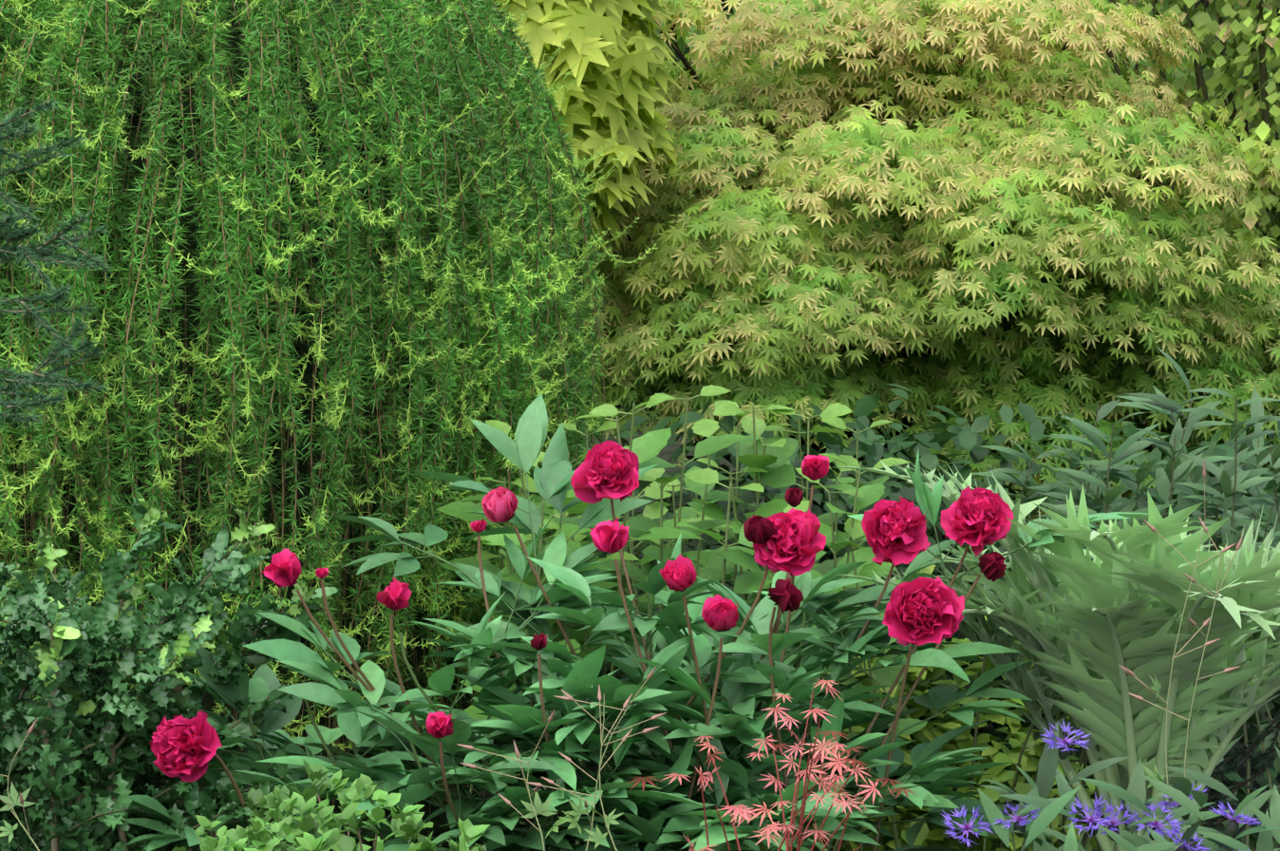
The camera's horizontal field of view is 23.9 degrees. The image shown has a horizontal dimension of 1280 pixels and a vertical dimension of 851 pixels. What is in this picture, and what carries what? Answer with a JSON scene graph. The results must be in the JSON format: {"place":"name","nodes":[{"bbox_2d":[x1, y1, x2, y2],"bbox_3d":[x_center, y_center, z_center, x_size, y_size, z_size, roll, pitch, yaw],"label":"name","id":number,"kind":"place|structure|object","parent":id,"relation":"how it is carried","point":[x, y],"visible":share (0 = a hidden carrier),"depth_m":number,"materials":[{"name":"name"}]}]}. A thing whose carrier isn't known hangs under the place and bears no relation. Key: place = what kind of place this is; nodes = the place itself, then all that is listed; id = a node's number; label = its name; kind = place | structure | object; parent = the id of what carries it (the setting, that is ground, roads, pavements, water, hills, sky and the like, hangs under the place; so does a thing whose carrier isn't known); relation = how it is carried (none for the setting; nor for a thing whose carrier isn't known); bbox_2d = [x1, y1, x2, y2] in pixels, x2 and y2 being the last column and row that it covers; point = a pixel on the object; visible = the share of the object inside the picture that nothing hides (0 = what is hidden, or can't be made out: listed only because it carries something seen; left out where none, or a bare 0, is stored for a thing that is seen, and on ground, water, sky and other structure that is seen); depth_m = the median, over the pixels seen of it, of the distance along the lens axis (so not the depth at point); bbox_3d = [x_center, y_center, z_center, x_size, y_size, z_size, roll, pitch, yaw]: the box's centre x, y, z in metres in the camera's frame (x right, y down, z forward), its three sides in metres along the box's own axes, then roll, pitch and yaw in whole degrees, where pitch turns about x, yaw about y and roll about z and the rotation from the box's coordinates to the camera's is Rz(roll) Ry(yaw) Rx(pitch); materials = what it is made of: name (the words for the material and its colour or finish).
{"place":"outdoors","nodes":[
{"label":"outdoors","id":0,"kind":"place"},
{"bbox_2d":[478,407,1279,850],"bbox_3d":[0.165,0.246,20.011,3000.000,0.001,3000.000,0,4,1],"label":"ground","id":1,"kind":"structure","parent":0,"point":[667,451],"depth_m":9.95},
{"bbox_2d":[0,496,340,850],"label":"leafy shrub","id":2,"kind":"object","parent":1,"relation":"on","point":[102,634],"depth_m":5.51,"materials":[{"name":"green plant"}]},
{"bbox_2d":[0,0,478,850],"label":"conifer","id":3,"kind":"object","parent":1,"relation":"on","point":[304,448],"visible":0.06,"depth_m":7.00,"materials":[{"name":"green plant"}]},
{"bbox_2d":[0,0,657,850],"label":"weeping larch","id":4,"kind":"object","parent":1,"relation":"on","point":[53,9],"depth_m":6.79,"materials":[{"name":"green plant"}]},
{"bbox_2d":[262,690,879,850],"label":"shrub stems","id":5,"kind":"object","parent":1,"relation":"on","point":[800,831],"visible":0.79,"depth_m":5.04,"materials":[{"name":"brown plant"}]},
{"bbox_2d":[172,758,489,850],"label":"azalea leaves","id":6,"kind":"object","parent":5,"relation":"attached to","point":[323,833],"visible":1,"depth_m":4.89,"materials":[{"name":"green plant"}]},
{"bbox_2d":[627,678,917,850],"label":"red maple leaves","id":7,"kind":"object","parent":5,"relation":"on","point":[745,816],"visible":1,"depth_m":4.98,"materials":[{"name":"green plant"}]},
{"bbox_2d":[78,393,1162,850],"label":"peony","id":8,"kind":"object","parent":1,"relation":"on","point":[671,687],"depth_m":5.70,"materials":[{"name":"green plant"}]},
{"bbox_2d":[286,512,730,632],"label":"peony sepals","id":9,"kind":"object","parent":8,"relation":"attached to","point":[673,590],"visible":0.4,"depth_m":5.53,"materials":[{"name":"green plant"}]},
{"bbox_2d":[0,461,1243,850],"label":"grass","id":10,"kind":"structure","parent":1,"relation":"on","point":[625,705],"depth_m":4.98,"materials":[{"name":"green plant"}]},
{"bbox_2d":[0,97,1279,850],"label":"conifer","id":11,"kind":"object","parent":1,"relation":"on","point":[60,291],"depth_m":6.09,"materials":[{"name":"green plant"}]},
{"bbox_2d":[435,384,926,850],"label":"leafy shrub","id":12,"kind":"object","parent":1,"relation":"on","point":[774,465],"depth_m":6.63,"materials":[{"name":"green plant"}]},
{"bbox_2d":[454,0,1279,541],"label":"wood","id":13,"kind":"object","parent":1,"relation":"on","point":[1199,80],"depth_m":11.16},
{"bbox_2d":[395,0,690,302],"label":"golden maple leaves","id":14,"kind":"object","parent":13,"relation":"on","point":[615,51],"visible":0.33,"depth_m":9.20,"materials":[{"name":"plant"}]},
{"bbox_2d":[461,0,1279,558],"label":"japanese maple","id":15,"kind":"object","parent":13,"relation":"on","point":[811,281],"depth_m":9.57,"materials":[{"name":"green plant"}]},
{"bbox_2d":[639,0,1273,225],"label":"tree leaves","id":16,"kind":"object","parent":13,"relation":"on","point":[693,28],"depth_m":14.60,"materials":[{"name":"green plant"}]},
{"bbox_2d":[483,345,1279,850],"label":"understory","id":17,"kind":"object","parent":1,"relation":"on","point":[1002,739],"depth_m":7.35,"materials":[{"name":"green plant"}]},
{"bbox_2d":[616,0,1266,412],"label":"tree leaves","id":18,"kind":"object","parent":1,"relation":"on","point":[626,406],"depth_m":25.05,"materials":[{"name":"green plant"}]},
{"bbox_2d":[907,479,1279,850],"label":"cardoon ribs","id":19,"kind":"object","parent":1,"relation":"on","point":[1118,774],"visible":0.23,"depth_m":5.92,"materials":[{"name":"green plant"}]},
{"bbox_2d":[838,459,1279,793],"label":"cardoon leaves","id":20,"kind":"object","parent":19,"relation":"attached to","point":[1136,588],"visible":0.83,"depth_m":5.74,"materials":[{"name":"green plant"}]},
{"bbox_2d":[961,721,1279,850],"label":"cornflower plant","id":21,"kind":"object","parent":1,"relation":"on","point":[1179,791],"visible":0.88,"depth_m":4.83,"materials":[{"name":"green plant"}]},
{"bbox_2d":[940,720,1261,850],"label":"cornflowers","id":22,"kind":"object","parent":21,"relation":"on","point":[1097,814],"visible":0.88,"depth_m":4.83,"materials":[{"name":"purple plant"}]},
{"bbox_2d":[965,0,1279,619],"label":"shrub leaves","id":23,"kind":"object","parent":1,"relation":"on","point":[1241,23],"visible":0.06,"depth_m":10.90,"materials":[{"name":"green plant"}]}
]}

